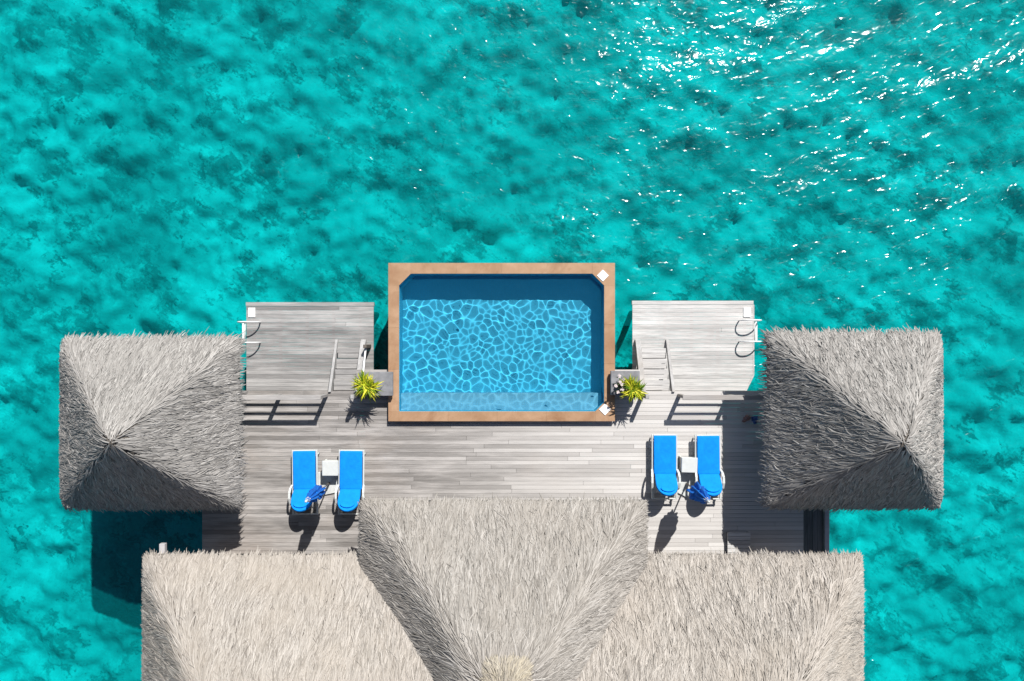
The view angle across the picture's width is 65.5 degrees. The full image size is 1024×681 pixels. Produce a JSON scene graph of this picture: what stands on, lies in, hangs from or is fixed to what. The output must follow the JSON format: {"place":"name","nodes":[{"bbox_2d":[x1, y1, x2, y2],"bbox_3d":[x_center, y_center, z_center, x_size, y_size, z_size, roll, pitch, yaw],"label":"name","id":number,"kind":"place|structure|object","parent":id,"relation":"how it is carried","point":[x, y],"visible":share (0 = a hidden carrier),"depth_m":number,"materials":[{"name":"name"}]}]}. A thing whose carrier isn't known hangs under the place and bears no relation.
{"place":"outdoors","nodes":[
{"label":"outdoors","id":0,"kind":"place"},
{"bbox_2d":[0,0,1023,680],"bbox_3d":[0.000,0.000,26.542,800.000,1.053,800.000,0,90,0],"label":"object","id":1,"kind":"structure","parent":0,"point":[192,166],"depth_m":26.55,"materials":[{"name":"teal liquid"}]},
{"bbox_2d":[58,327,250,514],"bbox_3d":[-9.642,2.185,22.479,5.195,8.742,5.164,0,90,0],"label":"thatched hut","id":2,"kind":"object","parent":1,"relation":"on","point":[150,423],"visible":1,"depth_m":20.16,"materials":[{"name":"beige wicker"}]},
{"bbox_2d":[246,302,379,390],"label":"swim platform","id":3,"kind":"structure","parent":1,"relation":"on","point":[293,350],"depth_m":23.95,"materials":[{"name":"grey wood"}]},
{"bbox_2d":[237,321,260,342],"bbox_3d":[-7.869,-0.245,24.552,0.682,2.296,0.652,0,90,0],"label":"swim ladder","id":4,"kind":"object","parent":3,"relation":"attached to","point":[244,328],"visible":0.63,"depth_m":23.88,"materials":[{"name":"white metal"}]},
{"bbox_2d":[248,308,254,316],"bbox_3d":[-7.820,-0.840,23.932,0.210,0.024,0.290,0,90,0],"label":"deck plate","id":5,"kind":"object","parent":3,"relation":"on","point":[251,312],"visible":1,"depth_m":23.92,"materials":[{"name":"white ceramic"}]},
{"bbox_2d":[328,339,370,398],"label":"stairs","id":6,"kind":"structure","parent":3,"relation":"on","point":[359,353],"depth_m":23.38,"materials":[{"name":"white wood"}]},
{"bbox_2d":[388,263,614,420],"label":"swimming pool","id":7,"kind":"structure","parent":1,"relation":"on","point":[501,341],"depth_m":22.97,"materials":[{"name":"liquid"}]},
{"bbox_2d":[202,370,802,553],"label":"timber deck","id":8,"kind":"structure","parent":1,"relation":"on","point":[265,520],"depth_m":23.00,"materials":[{"name":"grey wood"}]},
{"bbox_2d":[241,394,327,399],"bbox_3d":[-6.710,1.580,22.526,2.820,0.943,0.140,0,90,0],"label":"deck railing","id":9,"kind":"object","parent":8,"relation":"on","point":[283,397],"visible":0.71,"depth_m":22.05,"materials":[{"name":"grey wood"}]},
{"bbox_2d":[288,449,319,514],"bbox_3d":[-5.900,4.049,22.530,0.829,0.940,1.868,-1,90,0],"label":"sun lounger","id":10,"kind":"object","parent":8,"relation":"on","point":[304,472],"visible":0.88,"depth_m":22.60,"materials":[{"name":"blue fabric"}]},
{"bbox_2d":[305,471,337,502],"bbox_3d":[-5.271,4.081,21.648,0.720,2.697,0.680,-11,90,0],"label":"parasol","id":11,"kind":"object","parent":8,"relation":"on","point":[326,485],"visible":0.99,"depth_m":22.94,"materials":[{"name":"fabric"}]},
{"bbox_2d":[322,459,338,475],"bbox_3d":[-5.155,3.620,22.774,0.450,0.448,0.430,0,90,0],"label":"side table","id":12,"kind":"object","parent":8,"relation":"on","point":[329,467],"visible":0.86,"depth_m":22.55,"materials":[{"name":"white plastic"}]},
{"bbox_2d":[335,449,365,514],"bbox_3d":[-4.580,4.049,22.530,0.829,0.940,1.868,1,90,0],"label":"sun lounger","id":13,"kind":"object","parent":8,"relation":"on","point":[349,487],"visible":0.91,"depth_m":22.60,"materials":[{"name":"blue fabric"}]},
{"bbox_2d":[359,372,392,395],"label":"plinth","id":14,"kind":"structure","parent":8,"relation":"on","point":[386,378],"depth_m":22.55,"materials":[{"name":"grey concrete"}]},
{"bbox_2d":[350,369,384,402],"bbox_3d":[-4.042,1.263,22.235,0.982,0.622,0.985,0,90,0],"label":"potted plant","id":15,"kind":"object","parent":14,"relation":"on","point":[366,385],"visible":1,"depth_m":22.12,"materials":[{"name":"yellow plant"}]},
{"bbox_2d":[610,371,639,394],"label":"plinth","id":16,"kind":"structure","parent":8,"relation":"on","point":[615,379],"depth_m":22.55,"materials":[{"name":"grey concrete"}]},
{"bbox_2d":[614,374,627,393],"bbox_3d":[3.074,1.207,22.328,0.470,0.436,0.559,0,90,0],"label":"flowering plant","id":17,"kind":"object","parent":16,"relation":"on","point":[620,383],"visible":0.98,"depth_m":22.22,"materials":[{"name":"white plant"}]},
{"bbox_2d":[620,375,647,404],"bbox_3d":[3.404,1.348,22.254,0.847,0.583,0.897,0,90,0],"label":"potted plant","id":18,"kind":"object","parent":16,"relation":"on","point":[634,389],"visible":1,"depth_m":22.12,"materials":[{"name":"yellow plant"}]},
{"bbox_2d":[650,434,680,498],"bbox_3d":[4.345,3.609,22.530,0.829,0.940,1.868,0,90,0],"label":"sun lounger","id":19,"kind":"object","parent":8,"relation":"on","point":[666,470],"visible":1,"depth_m":22.60,"materials":[{"name":"blue fabric"}]},
{"bbox_2d":[678,456,697,472],"bbox_3d":[5.030,3.530,22.774,0.450,0.448,0.430,2,90,0],"label":"side table","id":20,"kind":"object","parent":8,"relation":"on","point":[688,464],"visible":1,"depth_m":22.55,"materials":[{"name":"white plastic"}]},
{"bbox_2d":[677,470,710,503],"bbox_3d":[5.003,4.106,21.648,0.680,2.697,0.720,27,90,0],"label":"parasol","id":21,"kind":"object","parent":8,"relation":"on","point":[691,490],"visible":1,"depth_m":22.39,"materials":[{"name":"fabric"}]},
{"bbox_2d":[693,434,724,499],"bbox_3d":[5.585,3.619,22.530,0.829,0.940,1.868,-1,90,0],"label":"sun lounger","id":22,"kind":"object","parent":8,"relation":"on","point":[708,455],"visible":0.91,"depth_m":22.60,"materials":[{"name":"blue fabric"}]},
{"bbox_2d":[678,394,765,399],"bbox_3d":[6.210,1.580,22.526,2.960,0.943,0.140,0,90,0],"label":"deck railing","id":23,"kind":"object","parent":8,"relation":"on","point":[723,397],"visible":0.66,"depth_m":22.05,"materials":[{"name":"grey wood"}]},
{"bbox_2d":[141,492,866,680],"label":"thatched villa","id":24,"kind":"object","parent":1,"relation":"on","point":[511,589],"visible":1,"depth_m":19.53,"materials":[{"name":"beige plant"}]},
{"bbox_2d":[628,301,753,390],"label":"swim platform","id":25,"kind":"structure","parent":1,"relation":"on","point":[717,370],"depth_m":23.95,"materials":[{"name":"grey wood"}]},
{"bbox_2d":[635,339,674,398],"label":"stairs","id":26,"kind":"structure","parent":25,"relation":"on","point":[642,353],"depth_m":23.38,"materials":[{"name":"grey wood"}]},
{"bbox_2d":[743,307,750,316],"bbox_3d":[7.060,-0.850,23.932,0.210,0.024,0.290,0,90,0],"label":"deck plate","id":27,"kind":"object","parent":25,"relation":"on","point":[746,311],"visible":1,"depth_m":23.92,"materials":[{"name":"white ceramic"}]},
{"bbox_2d":[738,319,761,341],"bbox_3d":[7.129,-0.285,24.552,0.682,2.296,0.672,0,90,0],"label":"swim ladder","id":28,"kind":"object","parent":25,"relation":"attached to","point":[755,330],"visible":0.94,"depth_m":23.77,"materials":[{"name":"white metal"}]},
{"bbox_2d":[803,508,828,553],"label":"side walkway","id":29,"kind":"structure","parent":1,"relation":"on","point":[816,531],"depth_m":23.30,"materials":[{"name":"grey wood"}]},
{"bbox_2d":[755,323,943,512],"bbox_3d":[9.127,2.115,22.473,5.107,8.754,5.210,0,90,0],"label":"thatched hut","id":30,"kind":"object","parent":1,"relation":"on","point":[853,419],"visible":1,"depth_m":20.16,"materials":[{"name":"beige wicker"}]},
{"bbox_2d":[727,532,750,553],"bbox_3d":[6.510,5.905,22.913,0.654,0.170,0.800,0,90,0],"label":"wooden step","id":31,"kind":"object","parent":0,"point":[741,541],"visible":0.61,"depth_m":22.83,"materials":[{"name":"grey wood"}]},
{"bbox_2d":[742,415,757,423],"bbox_3d":[6.864,2.262,22.947,0.454,0.100,0.258,9,90,0],"label":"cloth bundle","id":32,"kind":"object","parent":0,"point":[754,419],"visible":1,"depth_m":22.93,"materials":[{"name":"blue fabric"}]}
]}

